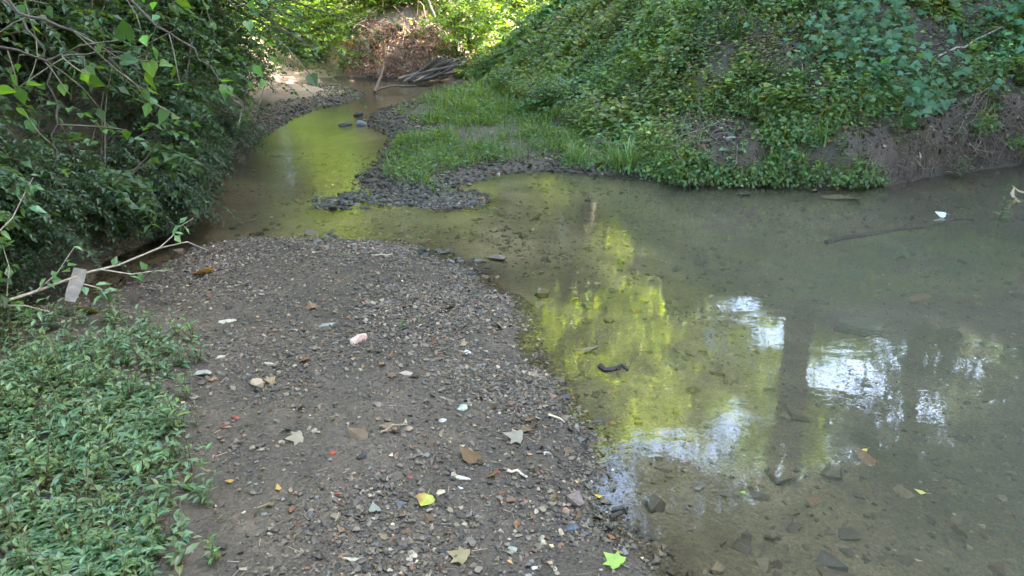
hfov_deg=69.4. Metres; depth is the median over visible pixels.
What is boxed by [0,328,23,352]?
weed plant
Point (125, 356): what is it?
weed plant
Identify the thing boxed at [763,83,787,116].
leafy plant
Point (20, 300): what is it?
weed plant
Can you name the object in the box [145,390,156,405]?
weed plant
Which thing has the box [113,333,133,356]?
weed plant
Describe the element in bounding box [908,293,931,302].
submerged stone
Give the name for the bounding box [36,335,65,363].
weed plant
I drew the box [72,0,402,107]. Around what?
tree
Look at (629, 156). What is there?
grass tuft
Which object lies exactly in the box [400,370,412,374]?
stone
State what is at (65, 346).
weed plant
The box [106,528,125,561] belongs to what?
weed plant
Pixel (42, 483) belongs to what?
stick
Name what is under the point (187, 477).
weed plant
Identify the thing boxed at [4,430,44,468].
weed plant
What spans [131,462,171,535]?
weed plant
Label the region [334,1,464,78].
root tangle
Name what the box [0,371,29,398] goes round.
weed plant
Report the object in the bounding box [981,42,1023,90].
vine
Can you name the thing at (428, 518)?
fallen leaf
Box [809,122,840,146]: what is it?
grass tuft
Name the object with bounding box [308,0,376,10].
shrub
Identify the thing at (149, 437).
weed plant
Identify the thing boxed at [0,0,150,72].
shrub
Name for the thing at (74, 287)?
plastic strip
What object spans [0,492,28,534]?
weed plant
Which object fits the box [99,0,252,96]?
shrub
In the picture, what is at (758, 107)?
grass tuft
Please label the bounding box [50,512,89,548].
weed plant
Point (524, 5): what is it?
shrub
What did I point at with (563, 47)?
leafy plant
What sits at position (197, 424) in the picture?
weed plant
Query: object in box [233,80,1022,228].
water
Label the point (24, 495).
weed plant
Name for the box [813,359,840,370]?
submerged stone
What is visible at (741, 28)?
shrub
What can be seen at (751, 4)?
leafy plant
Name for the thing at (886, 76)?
leafy plant
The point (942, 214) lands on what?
fallen leaf
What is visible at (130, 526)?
weed plant
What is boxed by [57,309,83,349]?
weed plant
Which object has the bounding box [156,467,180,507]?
weed plant
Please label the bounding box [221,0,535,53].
ground cover
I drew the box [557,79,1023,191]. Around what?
ground cover
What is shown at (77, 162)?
shrub
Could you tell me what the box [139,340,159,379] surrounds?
weed plant
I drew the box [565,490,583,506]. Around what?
stone
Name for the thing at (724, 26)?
leafy plant
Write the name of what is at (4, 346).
weed plant
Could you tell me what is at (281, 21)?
shrub
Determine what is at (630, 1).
shrub
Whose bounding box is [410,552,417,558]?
pebble
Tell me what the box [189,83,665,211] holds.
gravel
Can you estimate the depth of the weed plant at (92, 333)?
3.61 m
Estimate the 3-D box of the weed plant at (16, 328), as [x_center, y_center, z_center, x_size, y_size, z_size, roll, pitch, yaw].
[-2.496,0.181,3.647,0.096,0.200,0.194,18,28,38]
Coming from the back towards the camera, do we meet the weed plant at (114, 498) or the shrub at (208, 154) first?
the shrub at (208, 154)
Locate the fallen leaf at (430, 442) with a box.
[424,438,436,447]
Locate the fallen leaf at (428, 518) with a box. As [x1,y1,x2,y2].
[424,512,434,523]
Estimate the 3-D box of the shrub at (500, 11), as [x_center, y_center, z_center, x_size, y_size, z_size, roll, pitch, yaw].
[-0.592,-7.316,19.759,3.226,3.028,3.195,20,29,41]
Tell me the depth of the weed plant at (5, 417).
2.77 m
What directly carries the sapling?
on the ground at (952, 372)
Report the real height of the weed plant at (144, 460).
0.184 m
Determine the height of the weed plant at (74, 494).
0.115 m
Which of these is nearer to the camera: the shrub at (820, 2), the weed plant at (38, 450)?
the weed plant at (38, 450)
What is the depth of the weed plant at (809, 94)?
7.21 m
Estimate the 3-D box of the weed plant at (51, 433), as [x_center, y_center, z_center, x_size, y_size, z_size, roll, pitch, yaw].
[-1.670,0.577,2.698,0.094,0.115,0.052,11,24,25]
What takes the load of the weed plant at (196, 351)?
on the ground at (952, 372)
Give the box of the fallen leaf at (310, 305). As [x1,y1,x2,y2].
[304,301,316,309]
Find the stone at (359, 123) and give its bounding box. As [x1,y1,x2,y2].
[356,120,365,126]
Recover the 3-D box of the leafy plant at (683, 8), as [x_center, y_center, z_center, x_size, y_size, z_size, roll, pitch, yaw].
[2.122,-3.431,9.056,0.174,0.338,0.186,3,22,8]
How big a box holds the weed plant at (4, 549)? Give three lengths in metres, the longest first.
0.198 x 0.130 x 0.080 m
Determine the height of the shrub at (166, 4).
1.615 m
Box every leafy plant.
[560,34,571,60]
[561,62,572,75]
[595,107,615,129]
[597,87,617,106]
[598,62,613,91]
[606,76,619,96]
[608,33,617,47]
[614,56,628,74]
[620,9,630,26]
[622,84,635,102]
[623,56,640,82]
[626,44,646,71]
[628,51,653,85]
[633,104,655,125]
[646,37,664,57]
[646,48,657,68]
[667,90,678,109]
[679,0,688,19]
[679,80,697,106]
[682,61,699,87]
[688,0,703,25]
[692,48,709,72]
[701,66,714,82]
[718,15,730,41]
[718,70,741,97]
[729,13,749,39]
[736,42,756,74]
[747,0,762,13]
[747,63,767,88]
[761,79,773,104]
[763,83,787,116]
[764,62,783,85]
[786,69,802,97]
[787,82,806,107]
[820,65,849,101]
[824,19,834,40]
[826,49,843,78]
[827,39,848,63]
[833,0,848,16]
[840,52,867,78]
[853,73,871,103]
[879,63,894,92]
[886,5,901,28]
[887,85,906,111]
[899,32,914,57]
[905,45,926,77]
[914,0,933,16]
[964,37,986,66]
[992,56,1019,86]
[997,13,1016,42]
[1013,53,1023,84]
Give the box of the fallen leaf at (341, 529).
[337,525,348,532]
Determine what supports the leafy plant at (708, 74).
on the ground at (952, 372)
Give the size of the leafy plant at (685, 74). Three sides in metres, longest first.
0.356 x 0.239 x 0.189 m
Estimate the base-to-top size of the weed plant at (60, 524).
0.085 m
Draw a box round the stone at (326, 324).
[317,322,334,326]
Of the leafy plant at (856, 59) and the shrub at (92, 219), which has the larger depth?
the leafy plant at (856, 59)
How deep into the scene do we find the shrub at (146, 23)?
6.59 m
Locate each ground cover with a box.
[0,5,306,251]
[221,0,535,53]
[466,0,1023,162]
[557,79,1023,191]
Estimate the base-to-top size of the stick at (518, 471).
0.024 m
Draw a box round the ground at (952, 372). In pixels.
[0,0,1023,575]
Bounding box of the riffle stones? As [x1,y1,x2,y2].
[302,171,486,275]
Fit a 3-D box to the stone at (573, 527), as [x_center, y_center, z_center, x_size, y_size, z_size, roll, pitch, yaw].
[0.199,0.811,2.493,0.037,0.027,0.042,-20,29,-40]
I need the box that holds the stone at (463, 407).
[457,404,467,410]
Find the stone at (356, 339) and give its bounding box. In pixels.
[350,333,366,343]
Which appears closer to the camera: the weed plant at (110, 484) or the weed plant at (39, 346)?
the weed plant at (110, 484)
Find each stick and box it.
[35,475,53,491]
[373,62,384,92]
[376,85,414,91]
[380,424,406,432]
[398,56,441,80]
[398,63,464,79]
[403,56,438,82]
[413,69,445,82]
[418,73,441,81]
[419,61,443,77]
[427,0,450,50]
[430,492,445,506]
[433,63,457,78]
[437,58,454,67]
[473,264,491,271]
[507,469,527,477]
[548,413,564,422]
[598,363,628,371]
[609,506,627,518]
[834,325,881,337]
[960,340,1020,360]
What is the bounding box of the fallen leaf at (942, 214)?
[935,211,949,217]
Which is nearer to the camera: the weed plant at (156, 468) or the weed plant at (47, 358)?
the weed plant at (156, 468)
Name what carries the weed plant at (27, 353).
on the ground at (952, 372)
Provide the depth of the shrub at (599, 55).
10.98 m
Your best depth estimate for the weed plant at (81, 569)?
2.04 m
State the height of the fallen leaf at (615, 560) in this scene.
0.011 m
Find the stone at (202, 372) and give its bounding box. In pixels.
[193,369,211,375]
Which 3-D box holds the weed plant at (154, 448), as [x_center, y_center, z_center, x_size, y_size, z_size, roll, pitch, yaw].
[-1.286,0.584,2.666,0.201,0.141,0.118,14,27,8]
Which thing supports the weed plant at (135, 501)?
on the ground at (952, 372)
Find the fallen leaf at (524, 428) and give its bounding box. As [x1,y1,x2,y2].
[520,425,530,431]
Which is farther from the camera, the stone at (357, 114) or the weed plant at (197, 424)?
the stone at (357, 114)
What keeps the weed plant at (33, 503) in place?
on the ground at (952, 372)
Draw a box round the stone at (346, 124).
[338,122,351,126]
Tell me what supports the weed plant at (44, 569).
on the ground at (952, 372)
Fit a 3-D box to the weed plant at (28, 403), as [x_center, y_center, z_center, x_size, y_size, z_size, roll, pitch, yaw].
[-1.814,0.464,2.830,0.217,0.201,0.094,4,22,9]
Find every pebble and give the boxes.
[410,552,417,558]
[526,535,532,540]
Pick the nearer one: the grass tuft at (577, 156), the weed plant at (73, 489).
the weed plant at (73, 489)
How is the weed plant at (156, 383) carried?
on the ground at (952, 372)
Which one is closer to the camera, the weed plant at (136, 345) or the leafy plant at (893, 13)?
the weed plant at (136, 345)
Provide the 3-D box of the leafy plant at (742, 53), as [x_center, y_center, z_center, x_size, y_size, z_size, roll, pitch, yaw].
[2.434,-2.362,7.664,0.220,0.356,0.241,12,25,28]
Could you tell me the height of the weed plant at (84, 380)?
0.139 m
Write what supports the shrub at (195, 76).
on the ground at (952, 372)
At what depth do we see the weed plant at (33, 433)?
2.60 m
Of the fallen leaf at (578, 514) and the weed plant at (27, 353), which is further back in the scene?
the weed plant at (27, 353)
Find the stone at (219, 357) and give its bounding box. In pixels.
[215,355,224,359]
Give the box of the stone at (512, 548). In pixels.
[508,546,516,552]
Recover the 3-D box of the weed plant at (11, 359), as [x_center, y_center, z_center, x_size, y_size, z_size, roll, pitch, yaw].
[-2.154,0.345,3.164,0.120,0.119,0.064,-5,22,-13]
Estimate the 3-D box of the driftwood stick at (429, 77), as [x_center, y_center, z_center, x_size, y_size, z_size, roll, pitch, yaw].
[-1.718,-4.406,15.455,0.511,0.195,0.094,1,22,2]
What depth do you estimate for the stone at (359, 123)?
10.48 m
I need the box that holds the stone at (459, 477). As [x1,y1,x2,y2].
[455,475,470,479]
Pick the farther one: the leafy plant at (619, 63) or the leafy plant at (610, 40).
the leafy plant at (610, 40)
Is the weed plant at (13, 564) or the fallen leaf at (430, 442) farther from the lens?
the fallen leaf at (430, 442)
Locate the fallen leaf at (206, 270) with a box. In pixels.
[193,265,213,273]
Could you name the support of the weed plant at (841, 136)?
on the ground at (952, 372)
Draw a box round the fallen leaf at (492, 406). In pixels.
[485,403,497,409]
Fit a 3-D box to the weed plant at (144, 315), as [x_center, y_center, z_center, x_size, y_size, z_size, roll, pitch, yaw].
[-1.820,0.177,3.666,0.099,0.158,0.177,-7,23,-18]
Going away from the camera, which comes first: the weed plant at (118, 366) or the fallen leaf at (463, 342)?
the weed plant at (118, 366)
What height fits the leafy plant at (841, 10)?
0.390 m
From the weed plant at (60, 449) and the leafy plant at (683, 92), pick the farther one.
the leafy plant at (683, 92)
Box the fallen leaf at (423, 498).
[416,489,434,505]
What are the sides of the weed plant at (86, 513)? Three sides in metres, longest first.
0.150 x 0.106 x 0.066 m
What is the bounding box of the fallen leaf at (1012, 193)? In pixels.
[1010,186,1020,201]
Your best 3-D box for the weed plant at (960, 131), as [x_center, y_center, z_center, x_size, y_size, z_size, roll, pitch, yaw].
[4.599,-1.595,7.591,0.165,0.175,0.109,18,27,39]
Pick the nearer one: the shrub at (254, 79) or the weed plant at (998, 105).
the weed plant at (998, 105)
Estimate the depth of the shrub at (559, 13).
14.02 m
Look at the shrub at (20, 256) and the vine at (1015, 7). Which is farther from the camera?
the vine at (1015, 7)
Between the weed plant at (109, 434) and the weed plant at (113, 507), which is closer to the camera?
the weed plant at (113, 507)
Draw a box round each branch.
[0,173,207,320]
[671,115,717,140]
[828,54,898,61]
[938,26,1002,56]
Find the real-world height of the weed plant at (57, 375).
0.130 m
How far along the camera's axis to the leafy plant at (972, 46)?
8.25 m
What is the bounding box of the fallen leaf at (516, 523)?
[514,520,519,529]
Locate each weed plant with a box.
[0,294,22,320]
[0,295,12,325]
[0,306,6,332]
[0,307,25,340]
[0,312,12,339]
[0,314,19,344]
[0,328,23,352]
[0,336,12,354]
[0,337,15,367]
[0,353,20,378]
[0,358,22,381]
[0,361,15,390]
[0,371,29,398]
[0,373,32,408]
[0,384,18,406]
[0,408,20,437]
[0,425,21,448]
[0,438,16,464]
[0,452,27,482]
[0,459,23,492]
[0,460,10,485]
[0,460,31,510]
[0,475,22,512]
[0,484,39,528]
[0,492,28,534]
[0,503,32,540]
[0,504,21,559]
[0,533,25,572]
[0,556,20,574]
[0,565,7,575]
[3,342,38,366]
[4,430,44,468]
[4,433,15,459]
[5,291,22,319]
[5,382,53,425]
[6,384,35,418]
[7,349,30,368]
[7,356,42,389]
[10,289,25,313]
[11,433,63,493]
[12,409,47,438]
[12,512,38,572]
[13,308,25,327]
[13,364,33,381]
[14,431,89,492]
[15,373,70,417]
[15,430,53,476]
[16,299,36,323]
[16,356,56,394]
[16,525,55,575]
[20,333,66,379]
[20,375,36,397]
[20,416,53,448]
[20,484,40,520]
[20,536,47,546]
[21,351,42,369]
[21,442,46,461]
[23,389,63,417]
[25,314,43,327]
[25,320,51,368]
[26,457,54,487]
[26,477,79,504]
[26,479,39,501]
[27,386,36,406]
[27,392,43,410]
[28,359,50,393]
[35,403,58,438]
[35,496,79,546]
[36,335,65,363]
[37,298,64,329]
[37,394,57,426]
[39,326,70,368]
[40,295,49,321]
[40,416,62,444]
[41,349,53,371]
[43,366,68,389]
[43,440,68,477]
[46,479,62,510]
[47,432,64,453]
[49,331,61,348]
[49,447,78,476]
[49,464,73,484]
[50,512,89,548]
[50,515,69,533]
[52,495,87,526]
[52,551,74,575]
[53,390,74,406]
[53,392,117,432]
[55,379,68,398]
[56,324,79,353]
[56,418,76,448]
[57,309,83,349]
[57,341,79,359]
[58,344,84,382]
[58,361,93,388]
[59,295,83,316]
[59,418,104,462]
[60,557,93,575]
[61,348,86,369]
[62,330,93,352]
[66,319,98,356]
[66,431,88,454]
[66,478,94,507]
[67,364,94,399]
[69,410,109,433]
[70,500,105,537]
[71,383,104,423]
[71,512,98,529]
[71,528,112,558]
[72,340,120,382]
[72,421,109,453]
[73,378,92,411]
[76,405,110,444]
[77,425,126,486]
[77,449,107,518]
[77,452,124,478]
[77,484,96,504]
[78,440,143,478]
[78,561,98,575]
[81,450,124,496]
[82,332,123,367]
[83,325,98,342]
[83,382,114,414]
[84,398,120,441]
[87,507,125,552]
[89,337,112,364]
[90,303,111,320]
[91,354,104,373]
[91,419,123,463]
[93,481,127,513]
[94,327,116,356]
[94,473,139,501]
[95,364,114,395]
[95,416,122,451]
[97,283,129,325]
[97,395,121,416]
[97,506,119,538]
[98,368,130,393]
[99,410,125,431]
[99,476,122,499]
[99,484,145,529]
[100,361,121,377]
[105,312,118,332]
[105,324,136,366]
[105,361,140,404]
[106,385,130,416]
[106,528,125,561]
[107,286,125,315]
[108,326,122,344]
[108,432,128,463]
[112,305,153,333]
[112,327,128,348]
[112,390,127,408]
[112,543,141,575]
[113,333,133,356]
[113,442,160,485]
[114,342,130,364]
[115,499,137,541]
[116,401,148,424]
[118,526,159,554]
[120,496,166,541]
[121,336,169,371]
[122,430,176,465]
[123,476,142,512]
[123,476,161,507]
[124,328,150,367]
[125,395,153,424]
[125,410,150,441]
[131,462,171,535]
[132,317,149,346]
[132,378,144,391]
[133,304,151,336]
[133,440,162,472]
[136,555,160,575]
[139,323,163,346]
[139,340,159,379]
[139,372,165,396]
[139,430,155,445]
[141,306,154,320]
[142,334,157,356]
[142,474,178,499]
[143,315,166,339]
[143,343,168,369]
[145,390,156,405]
[146,329,177,351]
[148,444,175,479]
[149,400,181,427]
[150,383,188,436]
[151,407,170,434]
[154,332,172,358]
[154,359,174,378]
[154,442,211,490]
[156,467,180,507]
[160,340,189,367]
[161,428,184,456]
[162,507,193,541]
[162,535,200,575]
[163,435,193,467]
[164,311,197,341]
[165,307,181,338]
[165,493,192,565]
[166,484,178,514]
[169,349,187,363]
[173,371,195,398]
[174,402,190,427]
[176,333,210,362]
[176,432,198,472]
[182,461,222,504]
[187,402,201,425]
[202,533,220,564]
[590,132,604,150]
[656,82,668,103]
[692,149,715,170]
[713,87,729,107]
[725,146,746,174]
[746,84,769,119]
[775,86,790,103]
[802,122,818,154]
[803,88,816,104]
[804,87,826,113]
[828,123,838,143]
[832,130,851,158]
[834,153,847,169]
[855,151,871,174]
[889,111,907,138]
[896,137,908,154]
[906,120,920,133]
[930,93,949,117]
[946,155,982,177]
[955,124,968,140]
[989,86,1004,111]
[991,196,1011,226]
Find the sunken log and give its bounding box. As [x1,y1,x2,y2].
[823,212,974,244]
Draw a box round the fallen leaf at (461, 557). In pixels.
[446,546,475,563]
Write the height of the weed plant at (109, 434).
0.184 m
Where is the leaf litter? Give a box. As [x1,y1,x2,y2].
[8,238,604,575]
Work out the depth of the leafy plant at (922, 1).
8.74 m
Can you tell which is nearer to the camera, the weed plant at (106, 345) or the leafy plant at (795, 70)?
the weed plant at (106, 345)
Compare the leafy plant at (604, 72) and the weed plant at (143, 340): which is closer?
the weed plant at (143, 340)
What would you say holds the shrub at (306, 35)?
on the ground at (952, 372)
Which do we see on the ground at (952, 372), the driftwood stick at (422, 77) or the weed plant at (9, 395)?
the weed plant at (9, 395)
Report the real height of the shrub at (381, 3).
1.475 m
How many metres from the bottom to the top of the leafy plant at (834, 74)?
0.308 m
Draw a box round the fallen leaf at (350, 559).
[344,557,364,560]
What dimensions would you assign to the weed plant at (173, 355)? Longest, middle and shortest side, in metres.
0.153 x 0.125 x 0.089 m
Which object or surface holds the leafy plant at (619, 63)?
on the ground at (952, 372)
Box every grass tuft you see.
[564,144,593,162]
[592,131,656,173]
[742,86,774,118]
[774,62,807,93]
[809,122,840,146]
[979,98,1015,115]
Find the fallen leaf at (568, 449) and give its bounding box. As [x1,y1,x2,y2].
[564,444,572,453]
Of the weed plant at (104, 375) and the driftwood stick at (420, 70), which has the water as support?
the driftwood stick at (420, 70)
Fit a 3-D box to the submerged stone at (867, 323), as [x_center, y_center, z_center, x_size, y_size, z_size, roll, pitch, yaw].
[2.355,0.231,4.982,0.287,0.035,0.223,8,23,19]
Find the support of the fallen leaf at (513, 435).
on the ground at (952, 372)
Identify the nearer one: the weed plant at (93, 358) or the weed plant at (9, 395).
the weed plant at (9, 395)
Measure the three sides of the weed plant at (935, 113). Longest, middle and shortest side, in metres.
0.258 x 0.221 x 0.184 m
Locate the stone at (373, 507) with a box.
[369,502,381,511]
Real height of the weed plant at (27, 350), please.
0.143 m
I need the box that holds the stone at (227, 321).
[218,319,236,323]
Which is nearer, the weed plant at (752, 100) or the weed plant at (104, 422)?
the weed plant at (104, 422)
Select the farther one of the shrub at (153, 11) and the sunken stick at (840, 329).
the shrub at (153, 11)
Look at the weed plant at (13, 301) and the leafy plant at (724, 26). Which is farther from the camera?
the leafy plant at (724, 26)
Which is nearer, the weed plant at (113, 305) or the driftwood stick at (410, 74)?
the weed plant at (113, 305)
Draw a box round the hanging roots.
[671,121,1023,193]
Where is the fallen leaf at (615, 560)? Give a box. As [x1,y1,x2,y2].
[602,551,626,568]
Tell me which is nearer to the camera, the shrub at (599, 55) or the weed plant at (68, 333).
the weed plant at (68, 333)
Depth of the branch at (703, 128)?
7.35 m
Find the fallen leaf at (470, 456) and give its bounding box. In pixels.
[459,445,485,463]
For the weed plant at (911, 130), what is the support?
on the ground at (952, 372)
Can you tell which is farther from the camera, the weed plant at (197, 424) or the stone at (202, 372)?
the stone at (202, 372)
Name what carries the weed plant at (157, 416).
on the ground at (952, 372)
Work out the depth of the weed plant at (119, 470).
2.57 m
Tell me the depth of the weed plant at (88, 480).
2.35 m
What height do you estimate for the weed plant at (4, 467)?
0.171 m
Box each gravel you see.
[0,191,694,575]
[95,150,1023,575]
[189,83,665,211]
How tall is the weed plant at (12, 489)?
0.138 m
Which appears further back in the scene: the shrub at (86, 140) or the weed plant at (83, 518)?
the shrub at (86, 140)
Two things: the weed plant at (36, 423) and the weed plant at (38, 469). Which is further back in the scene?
the weed plant at (36, 423)
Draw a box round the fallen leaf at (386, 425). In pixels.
[379,422,400,431]
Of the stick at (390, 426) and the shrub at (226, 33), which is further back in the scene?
the shrub at (226, 33)
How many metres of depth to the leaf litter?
2.98 m
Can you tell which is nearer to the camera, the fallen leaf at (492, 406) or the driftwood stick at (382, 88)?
the fallen leaf at (492, 406)
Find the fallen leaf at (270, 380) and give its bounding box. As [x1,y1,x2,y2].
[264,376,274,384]
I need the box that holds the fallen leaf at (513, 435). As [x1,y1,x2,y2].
[503,429,527,443]
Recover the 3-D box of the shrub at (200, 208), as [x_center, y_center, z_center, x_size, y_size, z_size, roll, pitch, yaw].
[-2.604,-0.615,5.523,0.884,0.647,0.803,-4,22,-11]
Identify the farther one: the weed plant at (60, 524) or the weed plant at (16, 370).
the weed plant at (16, 370)
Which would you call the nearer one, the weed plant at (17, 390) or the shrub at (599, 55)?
the weed plant at (17, 390)
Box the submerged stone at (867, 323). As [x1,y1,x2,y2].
[839,317,884,329]
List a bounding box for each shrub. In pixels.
[0,0,106,79]
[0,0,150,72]
[0,0,153,56]
[0,0,240,142]
[0,13,29,90]
[0,63,202,237]
[0,118,92,264]
[0,134,83,221]
[0,138,134,244]
[0,154,31,307]
[0,162,134,296]
[0,219,86,319]
[1,1,50,61]
[27,0,235,52]
[40,5,258,136]
[41,137,188,244]
[44,147,136,220]
[53,182,156,257]
[61,0,217,54]
[64,131,209,238]
[68,30,245,176]
[82,0,186,43]
[89,0,237,49]
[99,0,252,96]
[103,3,239,134]
[110,134,238,230]
[111,111,241,216]
[124,165,224,247]
[128,0,225,37]
[131,0,274,86]
[141,1,250,104]
[148,0,272,96]
[163,129,233,184]
[173,112,247,179]
[182,0,244,73]
[192,0,289,70]
[192,94,275,168]
[193,3,246,70]
[202,34,273,103]
[206,9,288,86]
[221,32,305,95]
[227,0,303,34]
[234,0,337,52]
[255,3,338,56]
[261,0,357,62]
[274,0,353,50]
[281,0,394,56]
[296,12,415,72]
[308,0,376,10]
[345,0,400,13]
[352,0,427,14]
[378,0,452,17]
[397,0,534,60]
[410,0,526,50]
[445,0,541,44]
[449,0,515,47]
[452,44,507,78]
[466,30,487,55]
[471,9,497,34]
[486,0,546,28]
[488,30,509,47]
[495,0,548,38]
[496,0,551,19]
[502,24,572,69]
[506,75,586,118]
[519,0,551,15]
[549,9,569,19]
[566,38,609,69]
[577,18,612,42]
[606,75,638,95]
[615,0,642,14]
[631,0,681,41]
[657,40,702,72]
[667,0,715,15]
[711,9,758,43]
[729,56,807,105]
[773,0,845,19]
[773,61,823,88]
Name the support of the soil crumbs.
on the ground at (952, 372)
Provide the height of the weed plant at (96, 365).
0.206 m
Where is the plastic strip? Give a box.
[65,267,86,301]
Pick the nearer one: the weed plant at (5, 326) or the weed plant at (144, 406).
the weed plant at (144, 406)
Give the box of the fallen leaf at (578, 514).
[576,510,580,517]
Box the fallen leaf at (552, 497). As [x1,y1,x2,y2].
[549,494,555,501]
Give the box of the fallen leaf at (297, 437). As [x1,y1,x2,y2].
[285,430,306,444]
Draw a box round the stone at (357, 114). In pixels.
[353,112,362,117]
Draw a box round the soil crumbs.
[657,24,1023,171]
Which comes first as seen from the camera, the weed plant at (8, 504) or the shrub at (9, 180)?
the weed plant at (8, 504)
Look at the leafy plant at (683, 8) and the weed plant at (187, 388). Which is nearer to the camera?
the weed plant at (187, 388)
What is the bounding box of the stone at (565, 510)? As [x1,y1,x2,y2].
[562,507,569,513]
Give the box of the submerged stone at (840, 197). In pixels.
[821,194,859,200]
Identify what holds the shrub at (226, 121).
on the ground at (952, 372)
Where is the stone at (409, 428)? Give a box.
[404,426,413,430]
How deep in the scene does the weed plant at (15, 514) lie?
2.21 m
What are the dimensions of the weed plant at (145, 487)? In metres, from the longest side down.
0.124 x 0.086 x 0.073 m
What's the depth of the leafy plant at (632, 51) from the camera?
9.21 m
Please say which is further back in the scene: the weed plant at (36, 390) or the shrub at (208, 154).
the shrub at (208, 154)
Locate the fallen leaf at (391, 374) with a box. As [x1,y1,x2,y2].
[387,372,395,377]
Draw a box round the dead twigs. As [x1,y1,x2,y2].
[479,0,1023,174]
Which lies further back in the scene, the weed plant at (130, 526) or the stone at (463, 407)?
the stone at (463, 407)
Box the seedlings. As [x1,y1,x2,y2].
[0,302,186,575]
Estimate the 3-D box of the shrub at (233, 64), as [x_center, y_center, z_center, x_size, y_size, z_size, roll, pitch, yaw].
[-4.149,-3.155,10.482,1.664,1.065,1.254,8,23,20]
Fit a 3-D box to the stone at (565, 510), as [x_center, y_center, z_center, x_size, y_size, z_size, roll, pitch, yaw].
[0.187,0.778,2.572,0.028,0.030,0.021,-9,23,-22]
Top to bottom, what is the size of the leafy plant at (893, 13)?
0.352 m
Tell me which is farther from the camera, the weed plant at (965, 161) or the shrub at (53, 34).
the weed plant at (965, 161)
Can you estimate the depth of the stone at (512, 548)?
2.35 m
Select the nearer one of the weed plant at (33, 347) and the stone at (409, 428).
the stone at (409, 428)
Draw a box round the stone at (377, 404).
[372,401,383,406]
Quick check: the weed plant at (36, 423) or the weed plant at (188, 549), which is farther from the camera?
the weed plant at (36, 423)
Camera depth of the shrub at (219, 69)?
6.05 m
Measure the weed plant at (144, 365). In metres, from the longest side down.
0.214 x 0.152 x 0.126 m
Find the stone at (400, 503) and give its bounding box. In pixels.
[395,501,407,506]
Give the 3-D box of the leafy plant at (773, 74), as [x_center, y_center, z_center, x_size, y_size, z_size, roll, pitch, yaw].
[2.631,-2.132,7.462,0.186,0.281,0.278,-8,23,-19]
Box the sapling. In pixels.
[0,0,317,178]
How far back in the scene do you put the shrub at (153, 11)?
7.23 m
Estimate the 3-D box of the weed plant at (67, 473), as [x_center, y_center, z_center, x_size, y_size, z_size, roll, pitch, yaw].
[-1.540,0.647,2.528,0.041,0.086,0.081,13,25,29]
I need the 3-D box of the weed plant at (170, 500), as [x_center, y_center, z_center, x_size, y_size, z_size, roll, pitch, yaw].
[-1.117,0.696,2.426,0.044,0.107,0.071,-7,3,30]
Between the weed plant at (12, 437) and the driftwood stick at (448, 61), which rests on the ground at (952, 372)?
the weed plant at (12, 437)
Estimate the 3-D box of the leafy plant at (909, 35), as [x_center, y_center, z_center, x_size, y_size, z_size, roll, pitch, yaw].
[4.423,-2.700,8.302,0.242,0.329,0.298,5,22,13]
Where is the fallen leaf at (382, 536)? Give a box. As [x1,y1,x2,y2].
[378,533,387,538]
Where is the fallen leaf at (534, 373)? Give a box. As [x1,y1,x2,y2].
[531,370,538,377]
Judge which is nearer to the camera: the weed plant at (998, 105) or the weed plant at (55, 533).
the weed plant at (55, 533)
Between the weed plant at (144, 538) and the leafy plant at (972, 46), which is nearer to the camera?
the weed plant at (144, 538)
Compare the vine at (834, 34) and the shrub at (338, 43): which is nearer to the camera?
the vine at (834, 34)
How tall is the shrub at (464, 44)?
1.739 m
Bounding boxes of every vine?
[743,0,912,98]
[817,0,977,109]
[888,60,956,125]
[911,42,1001,104]
[948,0,1023,43]
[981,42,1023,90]
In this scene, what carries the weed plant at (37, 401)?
on the ground at (952, 372)
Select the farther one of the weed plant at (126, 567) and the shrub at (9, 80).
the shrub at (9, 80)
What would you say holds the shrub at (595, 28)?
on the ground at (952, 372)
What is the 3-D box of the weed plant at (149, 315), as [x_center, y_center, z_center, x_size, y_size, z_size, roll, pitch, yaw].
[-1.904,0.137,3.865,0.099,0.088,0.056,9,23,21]
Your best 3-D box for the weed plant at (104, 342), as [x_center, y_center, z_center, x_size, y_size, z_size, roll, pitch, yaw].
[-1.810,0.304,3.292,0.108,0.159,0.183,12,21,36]
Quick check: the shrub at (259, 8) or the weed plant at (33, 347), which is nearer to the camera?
the weed plant at (33, 347)
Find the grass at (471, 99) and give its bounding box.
[379,0,1023,190]
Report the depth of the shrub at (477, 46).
17.93 m
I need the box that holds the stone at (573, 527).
[566,522,578,531]
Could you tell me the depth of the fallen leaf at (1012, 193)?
6.64 m
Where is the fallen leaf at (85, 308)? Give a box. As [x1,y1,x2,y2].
[77,304,99,312]
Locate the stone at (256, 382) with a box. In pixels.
[250,378,262,387]
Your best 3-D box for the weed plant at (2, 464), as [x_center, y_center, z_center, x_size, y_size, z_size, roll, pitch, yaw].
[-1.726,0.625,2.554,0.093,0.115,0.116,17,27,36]
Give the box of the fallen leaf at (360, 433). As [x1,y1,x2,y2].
[347,427,367,439]
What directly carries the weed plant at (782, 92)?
on the ground at (952, 372)
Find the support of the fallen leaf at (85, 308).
on the ground at (952, 372)
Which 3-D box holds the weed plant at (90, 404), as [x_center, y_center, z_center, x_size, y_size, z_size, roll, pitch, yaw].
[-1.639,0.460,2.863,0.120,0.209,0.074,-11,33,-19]
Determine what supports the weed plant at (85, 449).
on the ground at (952, 372)
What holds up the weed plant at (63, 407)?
on the ground at (952, 372)
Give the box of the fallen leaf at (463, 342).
[460,338,467,345]
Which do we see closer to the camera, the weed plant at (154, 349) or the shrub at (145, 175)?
the weed plant at (154, 349)

